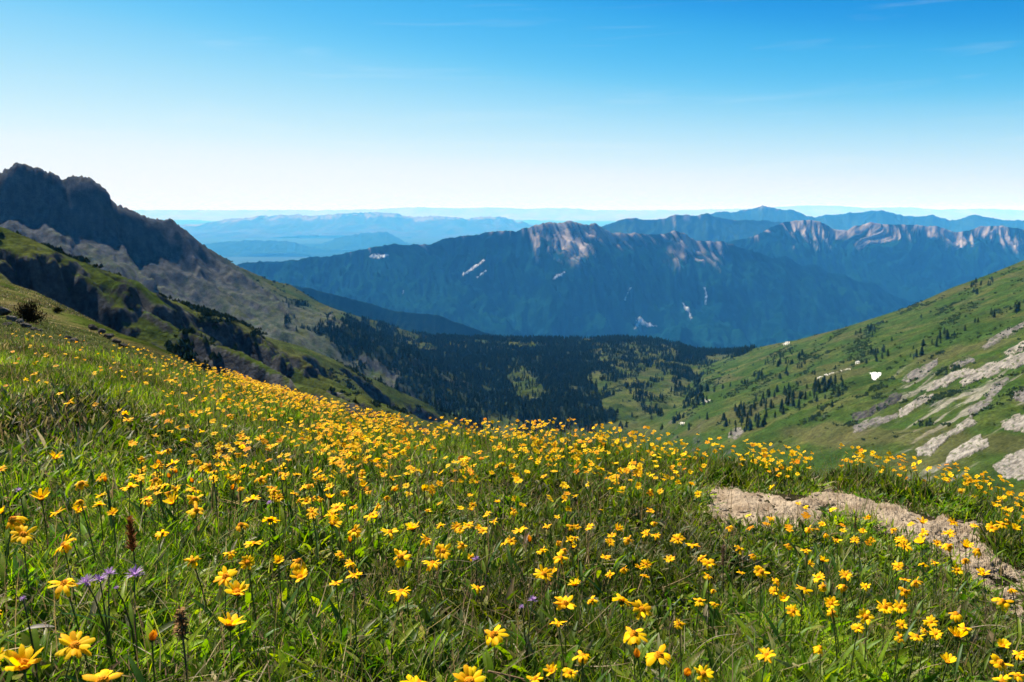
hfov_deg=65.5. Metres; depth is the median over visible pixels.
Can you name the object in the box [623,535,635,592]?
wildflower
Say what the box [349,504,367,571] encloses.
wildflower
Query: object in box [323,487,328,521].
wildflower
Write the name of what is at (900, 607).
wildflower
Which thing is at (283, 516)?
wildflower
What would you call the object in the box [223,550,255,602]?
wildflower
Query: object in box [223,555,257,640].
wildflower
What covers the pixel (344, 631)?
wildflower
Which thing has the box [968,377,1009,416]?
rock outcrop
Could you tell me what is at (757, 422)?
conifer tree
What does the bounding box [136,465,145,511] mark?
wildflower
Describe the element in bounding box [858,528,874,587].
wildflower
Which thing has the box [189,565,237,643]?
wildflower
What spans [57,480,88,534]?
wildflower
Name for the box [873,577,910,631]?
wildflower
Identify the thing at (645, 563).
wildflower
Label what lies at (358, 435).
wildflower carpet
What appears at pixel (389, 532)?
wildflower
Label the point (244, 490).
wildflower
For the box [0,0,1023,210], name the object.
sky
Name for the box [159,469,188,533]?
wildflower
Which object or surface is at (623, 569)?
wildflower
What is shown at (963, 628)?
wildflower
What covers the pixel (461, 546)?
wildflower
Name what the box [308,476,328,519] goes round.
wildflower
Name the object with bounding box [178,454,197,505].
wildflower
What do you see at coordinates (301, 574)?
wildflower
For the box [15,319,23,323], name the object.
boulder
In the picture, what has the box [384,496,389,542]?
wildflower
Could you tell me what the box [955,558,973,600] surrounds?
wildflower
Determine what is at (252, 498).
wildflower
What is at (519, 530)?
wildflower
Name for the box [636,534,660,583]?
wildflower
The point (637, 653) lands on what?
wildflower
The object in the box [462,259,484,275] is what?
snow patch
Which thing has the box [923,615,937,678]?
wildflower
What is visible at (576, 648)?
wildflower
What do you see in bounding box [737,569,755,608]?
wildflower
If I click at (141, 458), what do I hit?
wildflower
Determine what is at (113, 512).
wildflower
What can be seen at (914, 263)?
mountain
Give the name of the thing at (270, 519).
wildflower
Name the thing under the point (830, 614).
wildflower
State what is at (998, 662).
wildflower
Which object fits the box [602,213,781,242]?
mountain
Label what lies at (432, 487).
wildflower
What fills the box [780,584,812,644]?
wildflower
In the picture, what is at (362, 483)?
wildflower
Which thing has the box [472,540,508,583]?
wildflower
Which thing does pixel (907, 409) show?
rock outcrop
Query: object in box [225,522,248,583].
wildflower
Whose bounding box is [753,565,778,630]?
wildflower
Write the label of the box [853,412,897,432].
rock outcrop
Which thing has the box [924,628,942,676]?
wildflower
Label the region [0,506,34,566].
wildflower
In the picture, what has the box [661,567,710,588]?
dry stalk
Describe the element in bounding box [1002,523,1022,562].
wildflower
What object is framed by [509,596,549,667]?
purple wildflower
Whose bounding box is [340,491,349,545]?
wildflower
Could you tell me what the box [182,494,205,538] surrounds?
wildflower
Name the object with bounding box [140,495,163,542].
wildflower
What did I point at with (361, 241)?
mountain
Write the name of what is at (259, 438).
wildflower
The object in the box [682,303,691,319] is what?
snow patch
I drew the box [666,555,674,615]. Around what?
wildflower
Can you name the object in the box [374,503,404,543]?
wildflower
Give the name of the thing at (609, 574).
wildflower
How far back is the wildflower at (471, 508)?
3.67 m
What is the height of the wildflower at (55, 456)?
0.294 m
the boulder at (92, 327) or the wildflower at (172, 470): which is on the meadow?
the wildflower at (172, 470)
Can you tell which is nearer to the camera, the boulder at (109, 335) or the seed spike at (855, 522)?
the seed spike at (855, 522)
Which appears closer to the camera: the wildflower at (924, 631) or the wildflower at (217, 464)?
the wildflower at (924, 631)
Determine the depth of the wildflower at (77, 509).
2.67 m
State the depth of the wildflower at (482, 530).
3.12 m
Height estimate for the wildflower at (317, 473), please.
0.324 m
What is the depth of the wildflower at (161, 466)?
3.72 m
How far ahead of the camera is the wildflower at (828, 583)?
3.08 m
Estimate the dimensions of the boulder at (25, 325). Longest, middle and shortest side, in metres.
0.217 x 0.194 x 0.148 m
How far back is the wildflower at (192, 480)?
3.30 m
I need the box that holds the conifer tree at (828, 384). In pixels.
[826,379,829,388]
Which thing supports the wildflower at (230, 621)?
on the meadow
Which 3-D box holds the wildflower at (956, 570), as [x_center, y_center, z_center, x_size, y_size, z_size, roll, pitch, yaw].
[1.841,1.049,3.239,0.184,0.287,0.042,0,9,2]
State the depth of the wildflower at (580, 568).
3.12 m
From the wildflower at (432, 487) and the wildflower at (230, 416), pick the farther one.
the wildflower at (230, 416)
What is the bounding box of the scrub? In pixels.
[0,230,461,414]
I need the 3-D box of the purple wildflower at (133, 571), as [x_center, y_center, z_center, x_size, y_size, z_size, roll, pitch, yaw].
[-0.905,0.688,1.915,0.124,0.310,0.210,0,9,0]
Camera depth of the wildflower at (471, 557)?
2.75 m
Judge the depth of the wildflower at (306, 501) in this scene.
2.98 m
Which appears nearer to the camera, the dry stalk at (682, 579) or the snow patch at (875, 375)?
the dry stalk at (682, 579)
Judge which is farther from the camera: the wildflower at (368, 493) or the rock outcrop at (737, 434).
the rock outcrop at (737, 434)
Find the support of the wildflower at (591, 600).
on the meadow
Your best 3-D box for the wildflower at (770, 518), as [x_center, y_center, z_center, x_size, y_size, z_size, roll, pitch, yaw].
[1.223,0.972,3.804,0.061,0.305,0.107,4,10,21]
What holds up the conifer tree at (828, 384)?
on the hillside
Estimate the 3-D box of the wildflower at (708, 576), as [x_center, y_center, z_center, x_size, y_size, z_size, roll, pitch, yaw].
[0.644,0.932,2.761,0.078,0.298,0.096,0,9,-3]
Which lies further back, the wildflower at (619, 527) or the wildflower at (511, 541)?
the wildflower at (619, 527)
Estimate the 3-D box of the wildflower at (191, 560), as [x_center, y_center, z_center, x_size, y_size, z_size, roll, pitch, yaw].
[-0.853,0.747,2.256,0.123,0.302,0.060,-8,12,-40]
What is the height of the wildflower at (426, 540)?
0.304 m
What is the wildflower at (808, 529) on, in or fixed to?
on the meadow
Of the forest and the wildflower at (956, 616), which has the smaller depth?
the wildflower at (956, 616)
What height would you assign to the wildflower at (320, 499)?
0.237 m
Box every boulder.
[0,306,11,315]
[6,315,16,321]
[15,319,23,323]
[20,323,31,327]
[88,324,98,329]
[98,328,105,333]
[104,333,113,338]
[112,338,120,343]
[118,343,127,346]
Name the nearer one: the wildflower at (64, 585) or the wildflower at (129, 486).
the wildflower at (64, 585)
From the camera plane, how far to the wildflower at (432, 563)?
2.60 m
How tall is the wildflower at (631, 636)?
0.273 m
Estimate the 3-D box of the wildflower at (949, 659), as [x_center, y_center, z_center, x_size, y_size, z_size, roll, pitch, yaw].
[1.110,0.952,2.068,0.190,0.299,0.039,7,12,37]
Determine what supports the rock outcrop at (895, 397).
on the hillside
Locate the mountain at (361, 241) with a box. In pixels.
[303,232,430,251]
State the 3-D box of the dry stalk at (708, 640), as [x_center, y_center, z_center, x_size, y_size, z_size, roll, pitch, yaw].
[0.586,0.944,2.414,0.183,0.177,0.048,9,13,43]
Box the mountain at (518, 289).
[236,221,916,348]
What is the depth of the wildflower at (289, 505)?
3.46 m
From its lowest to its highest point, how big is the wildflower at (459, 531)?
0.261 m
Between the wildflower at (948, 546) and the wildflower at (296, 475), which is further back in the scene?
the wildflower at (296, 475)
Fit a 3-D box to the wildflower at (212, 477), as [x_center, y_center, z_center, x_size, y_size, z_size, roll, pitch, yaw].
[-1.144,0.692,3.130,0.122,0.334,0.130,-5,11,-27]
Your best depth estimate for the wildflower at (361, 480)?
3.79 m
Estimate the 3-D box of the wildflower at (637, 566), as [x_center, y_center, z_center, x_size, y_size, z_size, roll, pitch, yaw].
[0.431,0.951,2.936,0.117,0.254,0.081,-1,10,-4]
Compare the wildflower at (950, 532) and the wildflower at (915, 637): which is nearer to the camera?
the wildflower at (915, 637)
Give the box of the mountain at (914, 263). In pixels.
[727,220,1023,337]
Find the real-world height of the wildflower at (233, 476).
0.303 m
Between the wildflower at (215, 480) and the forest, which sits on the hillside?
the forest
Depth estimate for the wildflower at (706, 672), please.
1.83 m
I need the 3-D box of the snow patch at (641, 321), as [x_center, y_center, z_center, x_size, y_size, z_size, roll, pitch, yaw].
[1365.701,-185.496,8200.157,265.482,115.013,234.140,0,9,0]
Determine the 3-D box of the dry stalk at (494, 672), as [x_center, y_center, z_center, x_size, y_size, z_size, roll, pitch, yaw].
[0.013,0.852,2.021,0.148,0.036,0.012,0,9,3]
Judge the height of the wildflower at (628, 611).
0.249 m
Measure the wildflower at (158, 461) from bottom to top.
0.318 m
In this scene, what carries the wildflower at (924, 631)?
on the meadow
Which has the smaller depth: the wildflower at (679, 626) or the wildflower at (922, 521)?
the wildflower at (679, 626)
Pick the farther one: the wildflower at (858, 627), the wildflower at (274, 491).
the wildflower at (274, 491)
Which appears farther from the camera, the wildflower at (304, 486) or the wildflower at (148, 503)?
the wildflower at (304, 486)
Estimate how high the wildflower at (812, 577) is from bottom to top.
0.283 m
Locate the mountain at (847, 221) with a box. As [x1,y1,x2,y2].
[710,205,1023,231]
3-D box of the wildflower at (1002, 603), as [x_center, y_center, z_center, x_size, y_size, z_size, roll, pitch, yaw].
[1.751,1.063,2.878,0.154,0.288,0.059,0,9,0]
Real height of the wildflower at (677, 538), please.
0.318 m
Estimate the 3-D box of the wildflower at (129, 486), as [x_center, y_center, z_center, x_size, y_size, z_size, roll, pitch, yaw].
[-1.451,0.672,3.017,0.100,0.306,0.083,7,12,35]
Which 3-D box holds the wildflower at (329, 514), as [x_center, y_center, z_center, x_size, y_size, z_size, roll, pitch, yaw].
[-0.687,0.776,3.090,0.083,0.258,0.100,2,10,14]
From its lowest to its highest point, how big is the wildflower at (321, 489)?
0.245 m
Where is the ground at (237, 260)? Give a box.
[174,220,615,264]
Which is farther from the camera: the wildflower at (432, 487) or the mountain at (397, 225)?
the mountain at (397, 225)
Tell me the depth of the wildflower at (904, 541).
3.28 m
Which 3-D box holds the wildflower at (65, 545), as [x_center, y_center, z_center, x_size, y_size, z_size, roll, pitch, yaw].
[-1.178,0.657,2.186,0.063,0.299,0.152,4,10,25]
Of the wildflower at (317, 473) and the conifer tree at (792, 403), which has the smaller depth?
the wildflower at (317, 473)
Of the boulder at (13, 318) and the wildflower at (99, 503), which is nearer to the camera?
the wildflower at (99, 503)
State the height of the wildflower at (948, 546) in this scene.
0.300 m
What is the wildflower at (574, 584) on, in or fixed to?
on the meadow
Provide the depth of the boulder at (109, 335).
23.85 m
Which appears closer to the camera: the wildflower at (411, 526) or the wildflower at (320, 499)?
the wildflower at (411, 526)
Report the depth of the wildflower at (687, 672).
1.67 m
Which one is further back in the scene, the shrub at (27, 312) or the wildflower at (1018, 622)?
the shrub at (27, 312)
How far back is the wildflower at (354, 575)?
2.15 m
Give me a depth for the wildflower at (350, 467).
3.79 m
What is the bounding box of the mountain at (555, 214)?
[133,205,1023,220]
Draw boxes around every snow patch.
[369,254,388,258]
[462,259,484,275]
[634,316,654,329]
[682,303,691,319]
[870,372,880,379]
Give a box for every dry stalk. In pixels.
[353,645,367,675]
[488,670,530,680]
[578,602,612,632]
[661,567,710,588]
[686,633,737,659]
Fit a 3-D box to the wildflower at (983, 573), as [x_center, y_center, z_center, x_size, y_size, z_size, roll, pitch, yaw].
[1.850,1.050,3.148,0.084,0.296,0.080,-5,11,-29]
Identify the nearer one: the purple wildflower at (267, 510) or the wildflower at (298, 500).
the purple wildflower at (267, 510)
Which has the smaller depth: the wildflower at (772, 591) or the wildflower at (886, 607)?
the wildflower at (886, 607)
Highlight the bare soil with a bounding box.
[700,484,1023,621]
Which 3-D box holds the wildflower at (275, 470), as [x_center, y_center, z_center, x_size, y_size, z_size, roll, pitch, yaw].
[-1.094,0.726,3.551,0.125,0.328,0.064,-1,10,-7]
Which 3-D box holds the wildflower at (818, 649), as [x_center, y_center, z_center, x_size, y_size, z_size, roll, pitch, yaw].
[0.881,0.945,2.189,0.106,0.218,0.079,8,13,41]
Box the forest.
[282,297,754,441]
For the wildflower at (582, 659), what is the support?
on the meadow
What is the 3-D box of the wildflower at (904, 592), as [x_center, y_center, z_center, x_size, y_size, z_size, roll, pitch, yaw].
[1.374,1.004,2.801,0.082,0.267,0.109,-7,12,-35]
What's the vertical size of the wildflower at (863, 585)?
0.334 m
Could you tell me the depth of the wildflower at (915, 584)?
2.98 m
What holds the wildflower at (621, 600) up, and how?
on the meadow
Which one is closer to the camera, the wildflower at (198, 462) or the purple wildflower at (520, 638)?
the purple wildflower at (520, 638)
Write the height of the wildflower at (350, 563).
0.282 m
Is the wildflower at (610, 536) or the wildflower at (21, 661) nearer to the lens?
the wildflower at (21, 661)
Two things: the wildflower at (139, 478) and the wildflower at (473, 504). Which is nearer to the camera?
the wildflower at (139, 478)
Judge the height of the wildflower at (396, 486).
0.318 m
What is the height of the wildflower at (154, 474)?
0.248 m
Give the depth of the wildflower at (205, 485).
3.86 m
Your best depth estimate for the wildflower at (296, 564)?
2.38 m
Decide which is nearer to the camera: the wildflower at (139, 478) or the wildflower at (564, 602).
the wildflower at (564, 602)
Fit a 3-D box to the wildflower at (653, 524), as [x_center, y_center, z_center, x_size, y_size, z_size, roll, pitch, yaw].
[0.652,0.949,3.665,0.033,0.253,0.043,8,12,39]
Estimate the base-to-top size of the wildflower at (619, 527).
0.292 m
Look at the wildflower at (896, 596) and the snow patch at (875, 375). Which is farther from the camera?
the snow patch at (875, 375)
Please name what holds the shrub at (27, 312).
on the meadow
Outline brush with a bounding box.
[591,266,1023,459]
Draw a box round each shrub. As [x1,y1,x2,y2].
[7,298,47,324]
[53,307,63,312]
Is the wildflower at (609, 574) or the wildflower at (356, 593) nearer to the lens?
the wildflower at (356, 593)
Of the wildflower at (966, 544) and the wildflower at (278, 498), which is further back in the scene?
the wildflower at (966, 544)
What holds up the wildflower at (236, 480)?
on the meadow
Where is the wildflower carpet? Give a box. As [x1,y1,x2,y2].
[0,331,1023,681]
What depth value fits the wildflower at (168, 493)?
3.12 m
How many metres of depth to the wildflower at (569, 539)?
3.00 m
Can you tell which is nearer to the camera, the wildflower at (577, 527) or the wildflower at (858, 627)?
the wildflower at (858, 627)
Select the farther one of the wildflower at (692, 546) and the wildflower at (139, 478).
the wildflower at (692, 546)
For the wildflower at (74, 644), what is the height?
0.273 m
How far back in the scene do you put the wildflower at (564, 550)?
2.83 m
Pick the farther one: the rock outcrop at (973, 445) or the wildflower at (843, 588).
the rock outcrop at (973, 445)
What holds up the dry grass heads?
on the meadow
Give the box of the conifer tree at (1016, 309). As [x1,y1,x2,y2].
[1012,304,1018,311]
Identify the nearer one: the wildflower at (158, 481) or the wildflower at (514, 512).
the wildflower at (158, 481)
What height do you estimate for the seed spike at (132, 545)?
0.310 m
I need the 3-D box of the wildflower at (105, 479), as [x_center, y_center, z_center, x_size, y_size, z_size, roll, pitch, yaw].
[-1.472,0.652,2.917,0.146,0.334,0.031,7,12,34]
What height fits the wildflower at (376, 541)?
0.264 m
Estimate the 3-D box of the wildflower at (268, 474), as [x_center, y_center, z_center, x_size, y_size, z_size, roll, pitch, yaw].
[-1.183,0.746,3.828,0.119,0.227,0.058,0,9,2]
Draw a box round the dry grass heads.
[0,327,1023,681]
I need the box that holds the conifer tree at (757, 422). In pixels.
[755,416,759,426]
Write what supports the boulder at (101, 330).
on the meadow
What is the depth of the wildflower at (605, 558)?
2.99 m
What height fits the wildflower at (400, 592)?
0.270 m
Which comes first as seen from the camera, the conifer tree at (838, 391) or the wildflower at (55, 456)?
the wildflower at (55, 456)
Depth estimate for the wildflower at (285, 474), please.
3.29 m
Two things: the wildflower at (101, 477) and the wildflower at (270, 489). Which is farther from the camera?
the wildflower at (101, 477)
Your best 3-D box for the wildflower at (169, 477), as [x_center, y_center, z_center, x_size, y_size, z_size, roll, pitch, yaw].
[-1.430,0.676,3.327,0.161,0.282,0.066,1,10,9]
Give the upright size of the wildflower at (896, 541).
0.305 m
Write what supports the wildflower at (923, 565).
on the meadow
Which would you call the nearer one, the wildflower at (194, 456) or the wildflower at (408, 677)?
the wildflower at (408, 677)
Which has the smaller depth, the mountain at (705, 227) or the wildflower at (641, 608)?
the wildflower at (641, 608)
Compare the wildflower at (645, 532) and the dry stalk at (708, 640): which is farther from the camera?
the wildflower at (645, 532)
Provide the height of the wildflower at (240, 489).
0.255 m
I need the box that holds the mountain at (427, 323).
[292,285,498,336]
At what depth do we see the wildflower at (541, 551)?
2.78 m
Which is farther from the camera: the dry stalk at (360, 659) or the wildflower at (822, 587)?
the wildflower at (822, 587)
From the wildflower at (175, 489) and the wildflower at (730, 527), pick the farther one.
the wildflower at (730, 527)
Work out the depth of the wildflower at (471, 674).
1.60 m
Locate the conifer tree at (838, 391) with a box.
[835,386,840,395]
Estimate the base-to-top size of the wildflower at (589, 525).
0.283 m
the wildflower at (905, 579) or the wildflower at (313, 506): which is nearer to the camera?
the wildflower at (905, 579)
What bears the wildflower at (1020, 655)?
on the meadow
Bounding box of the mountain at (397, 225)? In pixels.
[179,212,601,237]
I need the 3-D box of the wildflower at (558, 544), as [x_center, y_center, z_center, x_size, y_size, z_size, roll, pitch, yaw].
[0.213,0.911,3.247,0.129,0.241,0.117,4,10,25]
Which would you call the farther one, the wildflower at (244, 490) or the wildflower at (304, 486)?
the wildflower at (244, 490)
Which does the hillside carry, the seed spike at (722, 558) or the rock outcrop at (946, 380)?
the rock outcrop at (946, 380)
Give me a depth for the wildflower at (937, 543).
3.44 m
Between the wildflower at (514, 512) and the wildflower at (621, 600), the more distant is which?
the wildflower at (514, 512)
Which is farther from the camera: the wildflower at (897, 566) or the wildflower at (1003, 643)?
the wildflower at (897, 566)
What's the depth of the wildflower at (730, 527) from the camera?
3.68 m
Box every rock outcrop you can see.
[728,427,743,439]
[852,392,901,419]
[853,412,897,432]
[898,393,933,417]
[902,358,937,382]
[915,416,976,456]
[926,367,973,390]
[946,434,988,462]
[949,357,974,368]
[960,352,1023,386]
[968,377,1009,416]
[982,322,1023,349]
[992,449,1023,480]
[1000,413,1023,431]
[1004,341,1023,355]
[1013,388,1023,401]
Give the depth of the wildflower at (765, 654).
1.86 m
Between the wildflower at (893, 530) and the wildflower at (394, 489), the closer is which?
the wildflower at (394, 489)
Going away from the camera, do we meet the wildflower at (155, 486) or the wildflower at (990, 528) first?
the wildflower at (155, 486)
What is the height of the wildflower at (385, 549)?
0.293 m
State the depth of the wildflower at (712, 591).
2.73 m
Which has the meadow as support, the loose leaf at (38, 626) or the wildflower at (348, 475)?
the wildflower at (348, 475)
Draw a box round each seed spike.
[124,515,137,570]
[171,605,190,681]
[720,544,725,604]
[853,516,856,563]
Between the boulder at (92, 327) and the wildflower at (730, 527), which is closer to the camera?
the wildflower at (730, 527)
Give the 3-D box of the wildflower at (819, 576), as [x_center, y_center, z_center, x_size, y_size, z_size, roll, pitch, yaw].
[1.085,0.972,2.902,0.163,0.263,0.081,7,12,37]
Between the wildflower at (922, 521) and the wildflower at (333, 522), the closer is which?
the wildflower at (333, 522)
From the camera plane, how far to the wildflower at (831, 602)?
2.33 m
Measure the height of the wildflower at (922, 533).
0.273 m
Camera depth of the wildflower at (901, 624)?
2.40 m
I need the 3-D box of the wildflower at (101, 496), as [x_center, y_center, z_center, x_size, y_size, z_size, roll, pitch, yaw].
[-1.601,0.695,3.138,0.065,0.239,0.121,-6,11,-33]
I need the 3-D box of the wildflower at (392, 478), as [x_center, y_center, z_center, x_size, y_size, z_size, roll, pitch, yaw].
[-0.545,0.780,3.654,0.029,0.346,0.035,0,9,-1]
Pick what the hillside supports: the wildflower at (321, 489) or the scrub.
the scrub
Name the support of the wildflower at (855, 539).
on the meadow
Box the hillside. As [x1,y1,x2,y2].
[0,162,1023,506]
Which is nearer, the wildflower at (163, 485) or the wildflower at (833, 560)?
the wildflower at (163, 485)
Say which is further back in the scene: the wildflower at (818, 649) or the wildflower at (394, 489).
the wildflower at (394, 489)
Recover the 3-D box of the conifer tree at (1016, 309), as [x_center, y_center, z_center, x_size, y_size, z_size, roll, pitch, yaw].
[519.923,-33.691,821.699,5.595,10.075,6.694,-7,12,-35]
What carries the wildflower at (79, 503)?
on the meadow
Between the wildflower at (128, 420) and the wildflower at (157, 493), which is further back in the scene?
the wildflower at (128, 420)
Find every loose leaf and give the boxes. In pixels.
[26,624,54,628]
[108,487,111,530]
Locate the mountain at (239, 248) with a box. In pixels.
[202,240,355,256]
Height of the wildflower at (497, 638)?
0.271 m
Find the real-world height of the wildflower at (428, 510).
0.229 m
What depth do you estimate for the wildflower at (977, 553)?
4.00 m
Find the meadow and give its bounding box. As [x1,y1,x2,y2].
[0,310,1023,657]
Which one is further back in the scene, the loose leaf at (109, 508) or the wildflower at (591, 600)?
the loose leaf at (109, 508)
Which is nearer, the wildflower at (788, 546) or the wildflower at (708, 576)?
the wildflower at (708, 576)
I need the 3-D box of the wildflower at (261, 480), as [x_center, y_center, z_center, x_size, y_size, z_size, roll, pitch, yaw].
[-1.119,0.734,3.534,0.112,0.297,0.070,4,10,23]
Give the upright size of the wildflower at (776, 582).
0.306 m
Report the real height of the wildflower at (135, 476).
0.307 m
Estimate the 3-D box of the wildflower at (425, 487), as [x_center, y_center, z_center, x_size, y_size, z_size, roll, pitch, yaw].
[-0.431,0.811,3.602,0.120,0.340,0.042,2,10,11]
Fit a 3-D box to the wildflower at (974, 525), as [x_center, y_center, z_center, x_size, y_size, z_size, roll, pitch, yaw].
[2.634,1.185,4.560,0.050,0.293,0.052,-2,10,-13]
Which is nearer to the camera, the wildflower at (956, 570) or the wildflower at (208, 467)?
the wildflower at (956, 570)
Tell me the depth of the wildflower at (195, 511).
2.91 m
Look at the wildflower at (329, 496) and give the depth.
3.17 m
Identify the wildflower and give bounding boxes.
[0,465,25,516]
[0,487,37,525]
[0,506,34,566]
[0,516,28,593]
[0,595,66,681]
[2,644,43,681]
[5,525,63,617]
[30,487,76,562]
[48,578,93,674]
[49,397,74,433]
[49,451,74,498]
[50,507,96,575]
[54,533,102,603]
[55,631,94,681]
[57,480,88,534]
[59,499,97,575]
[60,567,137,661]
[72,503,106,560]
[82,669,122,681]
[90,564,161,666]
[92,501,105,561]
[96,492,114,522]
[97,472,128,514]
[97,476,116,541]
[100,507,143,571]
[114,482,138,531]
[123,417,140,451]
[125,485,156,528]
[126,476,163,532]
[127,629,157,681]
[129,473,158,523]
[130,456,148,510]
[135,463,172,519]
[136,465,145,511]
[136,529,168,595]
[140,491,182,532]
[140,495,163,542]
[143,499,173,544]
[144,471,156,505]
[146,483,168,523]
[147,459,179,498]
[147,482,166,538]
[149,477,183,524]
[153,489,177,546]
[154,449,172,502]
[156,459,161,496]
[157,495,179,545]
[158,464,174,499]
[158,473,181,518]
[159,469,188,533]
[161,485,194,551]
[169,467,188,512]
[174,459,211,507]
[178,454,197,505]
[180,484,203,523]
[180,503,208,547]
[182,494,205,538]
[183,555,234,633]
[187,460,222,498]
[188,478,193,523]
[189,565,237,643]
[198,465,219,510]
[201,454,220,505]
[201,463,234,511]
[207,475,243,534]
[208,470,217,512]
[208,475,227,542]
[212,478,217,527]
[214,462,220,514]
[218,610,255,681]
[219,484,255,527]
[220,494,260,547]
[222,474,249,521]
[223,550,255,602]
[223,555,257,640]
[224,580,268,677]
[225,453,251,508]
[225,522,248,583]
[226,414,233,433]
[228,462,251,510]
[237,487,244,522]
[244,540,262,613]
[247,475,266,525]
[251,516,279,572]
[252,473,273,505]
[254,467,278,519]
[254,500,272,523]
[255,434,284,462]
[263,487,279,546]
[264,495,294,528]
[266,486,281,535]
[273,554,306,636]
[275,493,283,526]
[278,472,285,526]
[281,472,299,533]
[285,472,300,507]
[285,496,311,567]
[288,491,302,527]
[290,558,336,621]
[290,566,318,637]
[295,507,318,572]
[296,498,306,522]
[299,484,311,524]
[303,484,335,529]
[307,496,330,532]
[307,512,334,550]
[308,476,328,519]
[309,496,328,527]
[310,493,334,549]
[310,513,345,589]
[313,469,321,526]
[316,475,333,528]
[317,474,324,504]
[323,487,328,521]
[324,511,349,557]
[326,551,345,594]
[329,502,345,552]
[329,580,370,647]
[330,571,378,674]
[332,524,365,587]
[336,569,360,620]
[340,474,355,517]
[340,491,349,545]
[341,464,353,507]
[344,559,364,616]
[345,478,383,510]
[347,536,353,594]
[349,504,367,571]
[358,470,367,506]
[359,480,367,518]
[361,528,398,578]
[364,509,377,557]
[365,491,373,523]
[370,512,400,564]
[371,586,409,659]
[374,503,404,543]
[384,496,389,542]
[387,548,426,628]
[389,475,395,534]
[391,485,398,525]
[391,522,419,570]
[393,487,427,544]
[400,674,425,681]
[405,484,429,541]
[413,508,431,545]
[413,560,439,622]
[420,534,450,591]
[420,543,450,607]
[429,484,436,532]
[431,521,461,577]
[431,541,467,605]
[434,522,451,570]
[448,527,468,578]
[453,665,485,681]
[461,584,507,648]
[462,521,472,575]
[462,555,497,612]
[465,506,489,548]
[467,554,474,588]
[469,500,488,541]
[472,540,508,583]
[478,527,501,582]
[483,511,490,560]
[483,518,496,579]
[484,624,508,681]
[494,499,504,548]
[498,526,527,578]
[501,507,517,544]
[506,535,540,593]
[506,536,532,579]
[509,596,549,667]
[515,564,552,624]
[526,673,542,681]
[533,546,551,607]
[538,523,564,575]
[539,576,584,641]
[541,567,564,614]
[543,662,556,681]
[545,551,568,626]
[550,618,584,681]
[551,537,576,602]
[554,541,582,581]
[554,548,567,610]
[554,595,575,667]
[561,523,589,565]
[562,667,577,681]
[566,524,585,580]
[569,535,582,592]
[572,544,596,588]
[572,650,590,681]
[574,595,597,653]
[576,538,614,582]
[580,554,628,611]
[584,523,593,574]
[592,532,630,583]
[605,570,632,614]
[608,567,627,623]
[611,564,643,616]
[611,626,647,681]
[612,593,646,660]
[613,523,628,576]
[617,599,657,661]
[619,529,655,579]
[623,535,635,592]
[624,574,648,621]
[634,648,641,681]
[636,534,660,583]
[639,559,680,625]
[645,644,672,681]
[650,522,657,557]
[653,533,685,594]
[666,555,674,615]
[671,543,699,592]
[674,598,719,655]
[674,618,697,681]
[683,555,705,598]
[683,558,715,611]
[684,668,690,681]
[687,572,712,636]
[694,665,713,681]
[702,589,716,634]
[709,602,718,649]
[718,545,744,592]
[719,525,736,568]
[732,554,756,617]
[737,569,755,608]
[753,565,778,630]
[756,604,800,659]
[756,648,775,681]
[760,592,788,649]
[761,516,773,563]
[768,578,780,630]
[769,586,786,636]
[774,543,798,587]
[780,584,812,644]
[785,571,824,624]
[800,548,814,596]
[803,559,814,586]
[804,525,821,586]
[813,645,856,681]
[817,582,830,626]
[818,533,829,587]
[819,555,829,607]
[823,608,858,661]
[824,596,865,675]
[831,536,841,578]
[836,584,860,633]
[838,569,883,636]
[841,608,874,673]
[849,623,876,681]
[850,536,882,577]
[851,582,870,645]
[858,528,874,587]
[869,632,904,681]
[870,560,909,612]
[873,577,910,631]
[876,599,901,674]
[878,562,903,620]
[883,587,910,631]
[887,619,907,676]
[888,535,909,586]
[889,528,896,569]
[892,600,916,652]
[893,543,912,581]
[898,538,925,597]
[907,632,924,681]
[908,535,942,588]
[910,576,923,621]
[912,516,939,570]
[914,539,941,598]
[917,627,928,681]
[918,528,935,573]
[918,563,936,619]
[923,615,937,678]
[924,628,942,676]
[931,561,938,612]
[934,529,955,576]
[940,652,956,681]
[941,543,967,601]
[941,564,987,612]
[947,517,973,569]
[948,611,963,681]
[948,626,967,681]
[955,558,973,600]
[957,623,995,681]
[960,539,990,596]
[965,567,990,632]
[968,523,978,565]
[972,548,997,593]
[973,597,1017,652]
[979,521,1005,564]
[983,521,1007,568]
[990,654,1013,681]
[992,674,1011,681]
[996,638,1014,681]
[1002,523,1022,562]
[1008,588,1021,643]
[1008,672,1023,681]
[1012,650,1023,681]
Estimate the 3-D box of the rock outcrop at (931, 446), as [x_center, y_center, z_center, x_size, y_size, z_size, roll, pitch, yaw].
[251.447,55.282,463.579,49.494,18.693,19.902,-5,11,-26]
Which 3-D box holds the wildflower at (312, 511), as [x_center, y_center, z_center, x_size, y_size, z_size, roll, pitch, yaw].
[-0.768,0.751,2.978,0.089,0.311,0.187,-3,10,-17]
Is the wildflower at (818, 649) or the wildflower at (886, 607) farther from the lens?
the wildflower at (886, 607)
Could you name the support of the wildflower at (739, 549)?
on the meadow
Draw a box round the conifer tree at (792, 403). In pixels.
[790,396,794,406]

